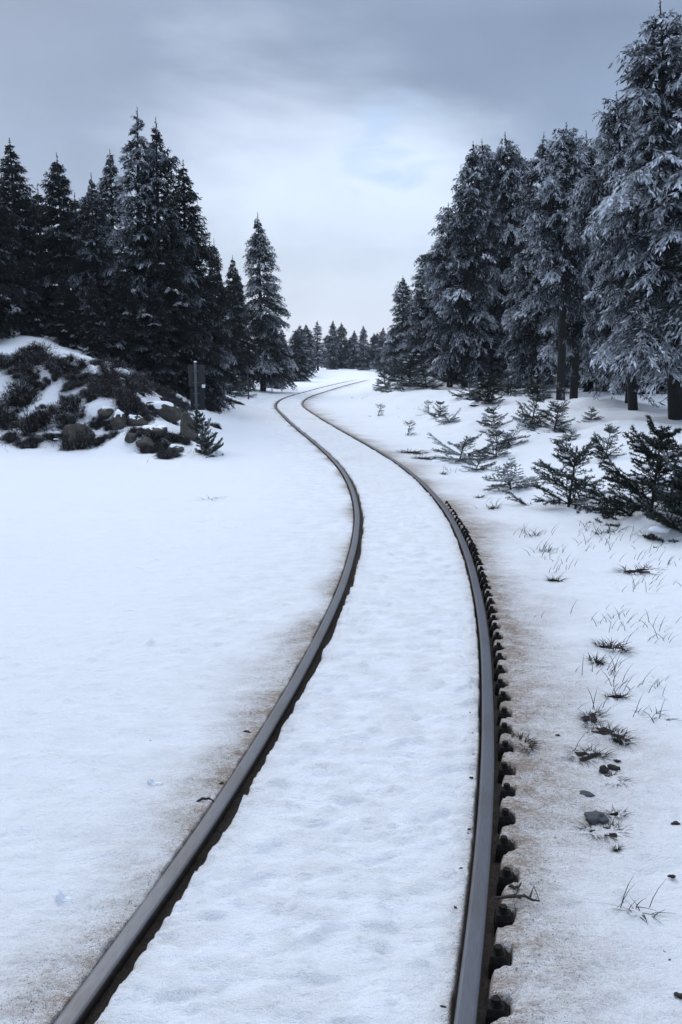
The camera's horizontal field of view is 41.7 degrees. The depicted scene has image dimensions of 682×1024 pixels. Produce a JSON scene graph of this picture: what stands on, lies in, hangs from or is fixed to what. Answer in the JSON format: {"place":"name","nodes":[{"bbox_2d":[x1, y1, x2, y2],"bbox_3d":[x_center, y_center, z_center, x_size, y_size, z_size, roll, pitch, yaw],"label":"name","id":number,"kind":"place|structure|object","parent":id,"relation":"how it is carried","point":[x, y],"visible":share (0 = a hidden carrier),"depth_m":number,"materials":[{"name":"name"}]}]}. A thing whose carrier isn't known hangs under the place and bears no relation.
{"place":"outdoors","nodes":[
{"label":"outdoors","id":0,"kind":"place"},
{"bbox_2d":[0,335,681,1023],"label":"snow ground","id":1,"kind":"structure","parent":0,"point":[162,619],"depth_m":4.57,"materials":[{"name":"snow"}]},
{"bbox_2d":[0,410,23,430],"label":"heather shrub","id":2,"kind":"object","parent":1,"relation":"on","point":[7,424],"visible":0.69,"depth_m":19.16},
{"bbox_2d":[0,430,37,444],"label":"heather shrub","id":3,"kind":"object","parent":1,"relation":"on","point":[8,436],"visible":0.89,"depth_m":18.46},
{"bbox_2d":[0,178,42,338],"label":"spruce tree","id":4,"kind":"object","parent":1,"relation":"on","point":[7,272],"visible":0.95,"depth_m":23.26,"materials":[{"name":"green plant"}]},
{"bbox_2d":[0,371,42,435],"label":"heather shrub","id":5,"kind":"object","parent":1,"relation":"on","point":[23,395],"visible":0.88,"depth_m":19.85,"materials":[{"name":"plant"}]},
{"bbox_2d":[8,431,41,448],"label":"heather shrub","id":6,"kind":"object","parent":1,"relation":"on","point":[27,442],"visible":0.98,"depth_m":18.06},
{"bbox_2d":[2,258,51,336],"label":"spruce tree","id":7,"kind":"object","parent":1,"relation":"on","point":[34,328],"visible":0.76,"depth_m":23.78,"materials":[{"name":"green plant"}]},
{"bbox_2d":[0,340,56,370],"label":"heather shrub","id":8,"kind":"object","parent":1,"relation":"on","point":[11,360],"visible":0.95,"depth_m":21.34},
{"bbox_2d":[0,137,60,336],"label":"spruce tree","id":9,"kind":"object","parent":1,"relation":"on","point":[24,202],"visible":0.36,"depth_m":25.71,"materials":[{"name":"green plant"}]},
{"bbox_2d":[19,186,67,306],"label":"spruce tree","id":10,"kind":"object","parent":1,"relation":"on","point":[37,197],"visible":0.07,"depth_m":28.69,"materials":[{"name":"green plant"}]},
{"bbox_2d":[1,349,87,377],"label":"heather shrub","id":11,"kind":"object","parent":1,"relation":"on","point":[48,359],"visible":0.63,"depth_m":20.74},
{"bbox_2d":[6,393,89,436],"bbox_3d":[-6.181,-2.031,18.910,2.000,0.832,1.747,-27,36,-23],"label":"heather shrub","id":12,"kind":"object","parent":1,"relation":"on","point":[37,420],"visible":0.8,"depth_m":18.76,"materials":[{"name":"plant"}]},
{"bbox_2d":[12,153,105,339],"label":"spruce tree","id":13,"kind":"object","parent":1,"relation":"on","point":[65,221],"visible":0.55,"depth_m":25.71,"materials":[{"name":"green plant"}]},
{"bbox_2d":[44,269,84,350],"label":"spruce tree","id":14,"kind":"object","parent":1,"relation":"on","point":[74,330],"visible":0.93,"depth_m":23.87,"materials":[{"name":"green plant"}]},
{"bbox_2d":[47,410,88,440],"bbox_3d":[-5.418,-1.574,17.934,0.851,0.984,0.985,6,11,30],"label":"shrub","id":15,"kind":"object","parent":1,"relation":"on","point":[70,416],"visible":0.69,"depth_m":17.86,"materials":[{"name":"brown plant"}]},
{"bbox_2d":[44,352,92,377],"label":"heather shrub","id":16,"kind":"object","parent":1,"relation":"on","point":[65,364],"visible":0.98,"depth_m":20.39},
{"bbox_2d":[57,426,97,451],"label":"heather shrub","id":17,"kind":"object","parent":1,"relation":"on","point":[79,444],"visible":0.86,"depth_m":17.62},
{"bbox_2d":[62,423,94,447],"bbox_3d":[-5.242,-1.448,17.862,0.698,0.651,0.398,0,10,0],"label":"boulder","id":18,"kind":"object","parent":1,"relation":"on","point":[69,429],"visible":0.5,"depth_m":17.72,"materials":[{"name":"stone"}]},
{"bbox_2d":[57,193,117,345],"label":"spruce tree","id":19,"kind":"object","parent":1,"relation":"on","point":[75,201],"visible":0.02,"depth_m":29.68,"materials":[{"name":"green plant"}]},
{"bbox_2d":[55,173,121,355],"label":"spruce tree","id":20,"kind":"object","parent":1,"relation":"on","point":[101,273],"visible":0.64,"depth_m":24.89,"materials":[{"name":"green plant"}]},
{"bbox_2d":[53,356,132,385],"bbox_3d":[-5.686,-3.154,20.411,1.886,0.346,2.067,-19,38,-32],"label":"heather shrub","id":21,"kind":"object","parent":1,"relation":"on","point":[95,362],"visible":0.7,"depth_m":20.38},
{"bbox_2d":[77,276,113,361],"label":"spruce tree","id":22,"kind":"object","parent":1,"relation":"on","point":[96,337],"visible":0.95,"depth_m":23.42,"materials":[{"name":"green plant"}]},
{"bbox_2d":[73,376,118,399],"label":"heather shrub","id":23,"kind":"object","parent":1,"relation":"on","point":[96,385],"visible":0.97,"depth_m":19.08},
{"bbox_2d":[87,427,122,448],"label":"heather shrub","id":24,"kind":"object","parent":1,"relation":"on","point":[101,440],"visible":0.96,"depth_m":17.71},
{"bbox_2d":[97,406,113,419],"bbox_3d":[-4.881,-2.052,18.564,0.347,0.282,0.296,0,10,0],"label":"boulder","id":25,"kind":"object","parent":1,"relation":"on","point":[105,412],"visible":1,"depth_m":18.50,"materials":[{"name":"stone"}]},
{"bbox_2d":[89,149,134,345],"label":"spruce tree","id":26,"kind":"object","parent":1,"relation":"on","point":[115,191],"visible":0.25,"depth_m":30.45,"materials":[{"name":"green plant"}]},
{"bbox_2d":[110,409,126,430],"bbox_3d":[-4.536,-1.826,18.240,0.368,0.552,0.473,0,10,0],"label":"boulder","id":27,"kind":"object","parent":1,"relation":"on","point":[118,420],"visible":0.88,"depth_m":18.04,"materials":[{"name":"stone"}]},
{"bbox_2d":[93,382,145,405],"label":"heather shrub","id":28,"kind":"object","parent":1,"relation":"on","point":[112,394],"visible":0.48,"depth_m":19.13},
{"bbox_2d":[110,386,144,413],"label":"heather shrub","id":29,"kind":"object","parent":1,"relation":"on","point":[124,402],"visible":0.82,"depth_m":18.72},
{"bbox_2d":[103,258,152,371],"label":"spruce tree","id":30,"kind":"object","parent":1,"relation":"on","point":[121,346],"visible":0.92,"depth_m":23.80,"materials":[{"name":"green plant"}]},
{"bbox_2d":[102,356,162,394],"bbox_3d":[-5.342,-3.429,22.387,1.923,0.462,2.108,29,22,-2],"label":"heather shrub","id":31,"kind":"object","parent":1,"relation":"on","point":[116,364],"visible":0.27,"depth_m":22.55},
{"bbox_2d":[110,367,160,398],"bbox_3d":[-5.073,-3.184,21.655,1.963,0.388,1.791,30,11,27],"label":"heather shrub","id":32,"kind":"object","parent":1,"relation":"on","point":[146,389],"visible":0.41,"depth_m":21.55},
{"bbox_2d":[109,107,165,349],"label":"spruce tree","id":33,"kind":"object","parent":1,"relation":"on","point":[130,161],"visible":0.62,"depth_m":25.60,"materials":[{"name":"green plant"}]},
{"bbox_2d":[127,414,147,426],"bbox_3d":[-4.188,-1.830,18.361,0.408,0.353,0.418,6,11,32],"label":"boulder","id":34,"kind":"object","parent":1,"relation":"on","point":[136,420],"visible":0.83,"depth_m":18.23,"materials":[{"name":"stone"}]},
{"bbox_2d":[140,425,167,437],"bbox_3d":[-3.706,-1.551,17.625,0.585,0.331,0.377,4,11,23],"label":"boulder","id":35,"kind":"object","parent":1,"relation":"on","point":[161,430],"visible":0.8,"depth_m":17.50,"materials":[{"name":"stone"}]},
{"bbox_2d":[125,284,187,399],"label":"spruce tree","id":36,"kind":"object","parent":1,"relation":"on","point":[161,368],"visible":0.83,"depth_m":24.15,"materials":[{"name":"green plant"}]},
{"bbox_2d":[140,431,182,448],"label":"heather shrub","id":37,"kind":"object","parent":1,"relation":"on","point":[164,443],"visible":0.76,"depth_m":17.41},
{"bbox_2d":[146,401,181,422],"bbox_3d":[-4.008,-2.195,19.974,0.919,0.569,0.576,0,10,0],"label":"boulder","id":38,"kind":"object","parent":1,"relation":"on","point":[169,412],"visible":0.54,"depth_m":19.78,"materials":[{"name":"stone"}]},
{"bbox_2d":[152,450,185,459],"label":"heather shrub","id":39,"kind":"object","parent":1,"relation":"on","point":[167,456],"visible":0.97,"depth_m":16.36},
{"bbox_2d":[122,119,220,392],"bbox_3d":[-5.222,-6.889,26.145,3.106,8.867,2.999,0,10,-1],"label":"spruce tree","id":40,"kind":"object","parent":1,"relation":"on","point":[178,242],"visible":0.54,"depth_m":25.72,"materials":[{"name":"green plant"}]},
{"bbox_2d":[143,245,226,413],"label":"spruce tree","id":41,"kind":"object","parent":1,"relation":"on","point":[182,309],"visible":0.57,"depth_m":25.17,"materials":[{"name":"green plant"}]},
{"bbox_2d":[180,411,197,440],"bbox_3d":[-3.122,-1.708,18.414,0.383,0.744,0.485,0,10,0],"label":"boulder","id":42,"kind":"object","parent":1,"relation":"on","point":[185,421],"visible":0.54,"depth_m":18.32,"materials":[{"name":"stone"}]},
{"bbox_2d":[188,361,204,428],"bbox_3d":[-2.942,-2.115,18.363,0.334,1.937,0.117,-1,10,-7],"label":"track sign","id":43,"kind":"object","parent":1,"relation":"on","point":[196,375],"visible":0.94,"depth_m":18.31,"materials":[{"name":"metal"}]},
{"bbox_2d":[161,160,239,412],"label":"spruce tree","id":44,"kind":"object","parent":1,"relation":"on","point":[206,252],"visible":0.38,"depth_m":27.07,"materials":[{"name":"green plant"}]},
{"bbox_2d":[187,407,223,457],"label":"young spruce","id":45,"kind":"object","parent":1,"relation":"on","point":[206,444],"visible":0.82,"depth_m":16.65,"materials":[{"name":"green plant"}]},
{"bbox_2d":[53,380,359,1023],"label":"rail","id":46,"kind":"object","parent":1,"relation":"on","point":[84,1001],"visible":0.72,"depth_m":3.38,"materials":[{"name":"metal"}]},
{"bbox_2d":[189,244,227,383],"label":"spruce tree","id":47,"kind":"object","parent":1,"relation":"on","point":[203,269],"visible":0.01,"depth_m":32.14,"materials":[{"name":"green plant"}]},
{"bbox_2d":[204,240,239,391],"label":"spruce tree","id":48,"kind":"object","parent":1,"relation":"on","point":[219,300],"visible":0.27,"depth_m":39.88,"materials":[{"name":"green plant"}]},
{"bbox_2d":[216,276,251,385],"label":"spruce tree","id":49,"kind":"object","parent":1,"relation":"on","point":[246,359],"visible":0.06,"depth_m":43.24,"materials":[{"name":"green plant"}]},
{"bbox_2d":[225,369,256,397],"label":"young spruce","id":50,"kind":"object","parent":1,"relation":"on","point":[241,380],"visible":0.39,"depth_m":38.43,"materials":[{"name":"green plant"}]},
{"bbox_2d":[224,255,258,390],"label":"spruce tree","id":51,"kind":"object","parent":1,"relation":"on","point":[241,310],"visible":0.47,"depth_m":44.69,"materials":[{"name":"green plant"}]},
{"bbox_2d":[236,212,298,392],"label":"spruce tree","id":52,"kind":"object","parent":1,"relation":"on","point":[269,369],"visible":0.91,"depth_m":46.42,"materials":[{"name":"green plant"}]},
{"bbox_2d":[286,330,314,381],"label":"spruce tree","id":53,"kind":"object","parent":1,"relation":"on","point":[297,343],"visible":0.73,"depth_m":70.59,"materials":[{"name":"green plant"}]},
{"bbox_2d":[285,324,318,375],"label":"spruce tree","id":54,"kind":"object","parent":1,"relation":"on","point":[304,344],"visible":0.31,"depth_m":82.47,"materials":[{"name":"green plant"}]},
{"bbox_2d":[301,325,317,372],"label":"spruce tree","id":55,"kind":"object","parent":1,"relation":"on","point":[308,335],"visible":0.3,"depth_m":90.21,"materials":[{"name":"green plant"}]},
{"bbox_2d":[312,322,326,370],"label":"spruce tree","id":56,"kind":"object","parent":1,"relation":"on","point":[318,343],"visible":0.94,"depth_m":96.11,"materials":[{"name":"green plant"}]},
{"bbox_2d":[319,321,346,369],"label":"spruce tree","id":57,"kind":"object","parent":1,"relation":"on","point":[334,358],"visible":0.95,"depth_m":102.12,"materials":[{"name":"green plant"}]},
{"bbox_2d":[331,322,352,368],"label":"spruce tree","id":58,"kind":"object","parent":1,"relation":"on","point":[340,338],"visible":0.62,"depth_m":107.73,"materials":[{"name":"green plant"}]},
{"bbox_2d":[5,397,680,908],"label":"dry stalks","id":59,"kind":"object","parent":1,"relation":"on","point":[595,623],"visible":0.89,"depth_m":5.99,"materials":[{"name":"brown plant"}]},
{"bbox_2d":[345,331,364,368],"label":"spruce tree","id":60,"kind":"object","parent":1,"relation":"on","point":[354,354],"visible":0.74,"depth_m":104.10,"materials":[{"name":"green plant"}]},
{"bbox_2d":[348,326,373,369],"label":"spruce tree","id":61,"kind":"object","parent":1,"relation":"on","point":[364,349],"visible":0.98,"depth_m":98.00,"materials":[{"name":"green plant"}]},
{"bbox_2d":[369,327,390,369],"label":"spruce tree","id":62,"kind":"object","parent":1,"relation":"on","point":[378,350],"visible":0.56,"depth_m":94.27,"materials":[{"name":"green plant"}]},
{"bbox_2d":[380,278,417,376],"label":"spruce tree","id":63,"kind":"object","parent":1,"relation":"on","point":[401,300],"visible":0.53,"depth_m":56.39,"materials":[{"name":"green plant"}]},
{"bbox_2d":[302,380,516,1023],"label":"rail","id":64,"kind":"object","parent":1,"relation":"on","point":[467,1004],"visible":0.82,"depth_m":3.55,"materials":[{"name":"metal"}]},
{"bbox_2d":[373,351,445,392],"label":"young spruce","id":65,"kind":"object","parent":1,"relation":"on","point":[405,370],"visible":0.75,"depth_m":37.28,"materials":[{"name":"green plant"}]},
{"bbox_2d":[388,252,445,380],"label":"spruce tree","id":66,"kind":"object","parent":1,"relation":"on","point":[413,332],"visible":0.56,"depth_m":40.79,"materials":[{"name":"green plant"}]},
{"bbox_2d":[402,369,445,391],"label":"young spruce","id":67,"kind":"object","parent":1,"relation":"on","point":[423,385],"visible":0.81,"depth_m":35.86,"materials":[{"name":"green plant"}]},
{"bbox_2d":[413,202,477,386],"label":"spruce tree","id":68,"kind":"object","parent":1,"relation":"on","point":[436,261],"visible":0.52,"depth_m":35.47,"materials":[{"name":"green plant"}]},
{"bbox_2d":[431,359,480,384],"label":"spruce tree","id":69,"kind":"object","parent":1,"relation":"on","point":[456,379],"visible":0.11,"depth_m":39.19,"materials":[{"name":"green plant"}]},
{"bbox_2d":[427,432,491,463],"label":"young spruce","id":70,"kind":"object","parent":1,"relation":"on","point":[466,442],"visible":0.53,"depth_m":15.88,"materials":[{"name":"green plant"}]},
{"bbox_2d":[422,141,503,387],"bbox_3d":[4.742,-8.737,34.791,3.337,10.804,3.510,3,11,12],"label":"spruce tree","id":71,"kind":"object","parent":1,"relation":"on","point":[480,288],"visible":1,"depth_m":34.38,"materials":[{"name":"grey plant"}]},
{"bbox_2d":[448,374,493,397],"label":"young spruce","id":72,"kind":"object","parent":1,"relation":"on","point":[471,381],"visible":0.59,"depth_m":27.22,"materials":[{"name":"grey plant"}]},
{"bbox_2d":[458,447,496,471],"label":"young spruce","id":73,"kind":"object","parent":1,"relation":"on","point":[479,461],"visible":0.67,"depth_m":14.56,"materials":[{"name":"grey plant"}]},
{"bbox_2d":[450,141,517,377],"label":"spruce tree","id":74,"kind":"object","parent":1,"relation":"on","point":[486,153],"visible":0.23,"depth_m":35.79,"materials":[{"name":"grey plant"}]},
{"bbox_2d":[466,369,504,406],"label":"young spruce","id":75,"kind":"object","parent":1,"relation":"on","point":[484,398],"visible":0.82,"depth_m":24.89,"materials":[{"name":"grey plant"}]},
{"bbox_2d":[464,325,506,387],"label":"spruce tree","id":76,"kind":"object","parent":1,"relation":"on","point":[495,365],"visible":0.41,"depth_m":35.23,"materials":[{"name":"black plant"}]},
{"bbox_2d":[473,428,512,459],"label":"young spruce","id":77,"kind":"object","parent":1,"relation":"on","point":[497,434],"visible":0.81,"depth_m":15.70,"materials":[{"name":"grey plant"}]},
{"bbox_2d":[476,402,512,432],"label":"young spruce","id":78,"kind":"object","parent":1,"relation":"on","point":[485,420],"visible":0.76,"depth_m":20.12,"materials":[{"name":"grey plant"}]},
{"bbox_2d":[473,134,535,381],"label":"spruce tree","id":79,"kind":"object","parent":1,"relation":"on","point":[508,182],"visible":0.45,"depth_m":35.56,"materials":[{"name":"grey plant"}]},
{"bbox_2d":[488,418,530,448],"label":"young spruce","id":80,"kind":"object","parent":1,"relation":"on","point":[513,436],"visible":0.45,"depth_m":17.16,"materials":[{"name":"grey plant"}]},
{"bbox_2d":[492,370,528,395],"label":"young spruce","id":81,"kind":"object","parent":1,"relation":"on","point":[503,390],"visible":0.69,"depth_m":27.57,"materials":[{"name":"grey plant"}]},
{"bbox_2d":[482,457,549,493],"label":"young spruce","id":82,"kind":"object","parent":1,"relation":"on","point":[507,477],"visible":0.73,"depth_m":12.39,"materials":[{"name":"grey plant"}]},
{"bbox_2d":[494,886,539,901],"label":"twig","id":83,"kind":"object","parent":1,"relation":"on","point":[515,895],"visible":1,"depth_m":3.00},
{"bbox_2d":[496,331,553,388],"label":"spruce tree","id":84,"kind":"object","parent":1,"relation":"on","point":[522,384],"visible":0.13,"depth_m":33.30,"materials":[{"name":"black plant"}]},
{"bbox_2d":[503,729,546,753],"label":"grass tuft","id":85,"kind":"object","parent":1,"relation":"on","point":[528,738],"visible":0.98,"depth_m":4.26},
{"bbox_2d":[509,393,550,430],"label":"young spruce","id":86,"kind":"object","parent":1,"relation":"on","point":[531,422],"visible":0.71,"depth_m":18.87,"materials":[{"name":"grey plant"}]},
{"bbox_2d":[513,373,552,398],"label":"young spruce","id":87,"kind":"object","parent":1,"relation":"on","point":[538,381],"visible":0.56,"depth_m":26.73,"materials":[{"name":"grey plant"}]},
{"bbox_2d":[494,132,578,392],"bbox_3d":[6.653,-7.394,29.334,3.069,9.543,2.914,4,10,26],"label":"spruce tree","id":88,"kind":"object","parent":1,"relation":"on","point":[520,342],"visible":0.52,"depth_m":29.04,"materials":[{"name":"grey plant"}]},
{"bbox_2d":[495,127,586,367],"bbox_3d":[7.961,-8.582,32.927,4.229,10.679,4.768,-7,12,-41],"label":"spruce tree","id":89,"kind":"object","parent":1,"relation":"on","point":[511,310],"visible":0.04,"depth_m":33.12,"materials":[{"name":"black plant"}]},
{"bbox_2d":[526,400,574,433],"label":"young spruce","id":90,"kind":"object","parent":1,"relation":"on","point":[557,421],"visible":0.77,"depth_m":17.87,"materials":[{"name":"grey plant"}]},
{"bbox_2d":[511,122,597,399],"bbox_3d":[6.026,-6.173,24.561,2.575,8.498,2.317,4,11,22],"label":"spruce tree","id":91,"kind":"object","parent":1,"relation":"on","point":[554,188],"visible":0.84,"depth_m":24.04,"materials":[{"name":"grey plant"}]},
{"bbox_2d":[505,436,613,513],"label":"young spruce","id":92,"kind":"object","parent":1,"relation":"on","point":[567,453],"visible":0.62,"depth_m":10.77,"materials":[{"name":"green plant"}]},
{"bbox_2d":[537,130,615,398],"bbox_3d":[6.846,-6.280,25.284,2.509,8.474,2.546,-9,13,-43],"label":"spruce tree","id":93,"kind":"object","parent":1,"relation":"on","point":[573,340],"visible":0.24,"depth_m":25.09,"materials":[{"name":"grey plant"}]},
{"bbox_2d":[540,137,615,391],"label":"spruce tree","id":94,"kind":"object","parent":1,"relation":"on","point":[548,374],"visible":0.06,"depth_m":28.84,"materials":[{"name":"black plant"}]},
{"bbox_2d":[558,744,617,767],"bbox_3d":[1.139,1.118,4.121,0.268,0.023,0.270,8,12,39],"label":"grass tuft","id":95,"kind":"object","parent":1,"relation":"on","point":[583,758],"visible":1,"depth_m":4.13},
{"bbox_2d":[569,709,612,726],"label":"grass tuft","id":96,"kind":"object","parent":1,"relation":"on","point":[593,716],"visible":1,"depth_m":4.57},
{"bbox_2d":[584,810,608,824],"bbox_3d":[1.013,1.205,3.552,0.099,0.034,0.086,-3,10,-17],"label":"flat stone","id":97,"kind":"object","parent":1,"relation":"on","point":[594,817],"visible":1,"depth_m":3.54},
{"bbox_2d":[570,816,641,841],"bbox_3d":[1.020,1.230,3.470,0.242,0.021,0.240,-5,11,-29],"label":"grass tuft","id":98,"kind":"object","parent":1,"relation":"on","point":[612,835],"visible":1,"depth_m":3.47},
{"bbox_2d":[575,721,637,744],"bbox_3d":[1.298,1.075,4.366,0.313,0.027,0.310,1,10,7],"label":"grass tuft","id":99,"kind":"object","parent":1,"relation":"on","point":[606,730],"visible":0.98,"depth_m":4.39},
{"bbox_2d":[592,423,625,460],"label":"young spruce","id":100,"kind":"object","parent":1,"relation":"on","point":[609,429],"visible":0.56,"depth_m":13.66,"materials":[{"name":"grey plant"}]},
{"bbox_2d":[562,91,662,409],"bbox_3d":[6.022,-5.062,19.594,2.716,7.795,2.243,-4,11,-22],"label":"spruce tree","id":101,"kind":"object","parent":1,"relation":"on","point":[595,189],"visible":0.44,"depth_m":19.11,"materials":[{"name":"grey plant"}]},
{"bbox_2d":[590,637,637,653],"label":"grass tuft","id":102,"kind":"object","parent":1,"relation":"on","point":[610,644],"visible":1,"depth_m":5.67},
{"bbox_2d":[579,113,666,402],"bbox_3d":[6.786,-5.525,21.412,2.789,8.018,2.587,-6,11,-28],"label":"spruce tree","id":103,"kind":"object","parent":1,"relation":"on","point":[599,340],"visible":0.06,"depth_m":21.30,"materials":[{"name":"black plant"}]},
{"bbox_2d":[565,414,681,526],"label":"young spruce","id":104,"kind":"object","parent":1,"relation":"on","point":[631,483],"visible":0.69,"depth_m":9.52,"materials":[{"name":"green plant"}]},
{"bbox_2d":[581,1,681,419],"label":"spruce tree","id":105,"kind":"object","parent":1,"relation":"on","point":[647,193],"visible":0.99,"depth_m":16.26,"materials":[{"name":"grey plant"}]},
{"bbox_2d":[599,81,681,399],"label":"spruce tree","id":106,"kind":"object","parent":1,"relation":"on","point":[660,174],"visible":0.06,"depth_m":19.16,"materials":[{"name":"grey plant"}]},
{"bbox_2d":[633,444,681,547],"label":"young spruce","id":107,"kind":"object","parent":1,"relation":"on","point":[650,513],"visible":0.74,"depth_m":8.76,"materials":[{"name":"green plant"}]},
{"bbox_2d":[0,0,681,353],"label":"sky","id":108,"kind":"structure","parent":0,"point":[347,126],"materials":[{"name":"grey"}]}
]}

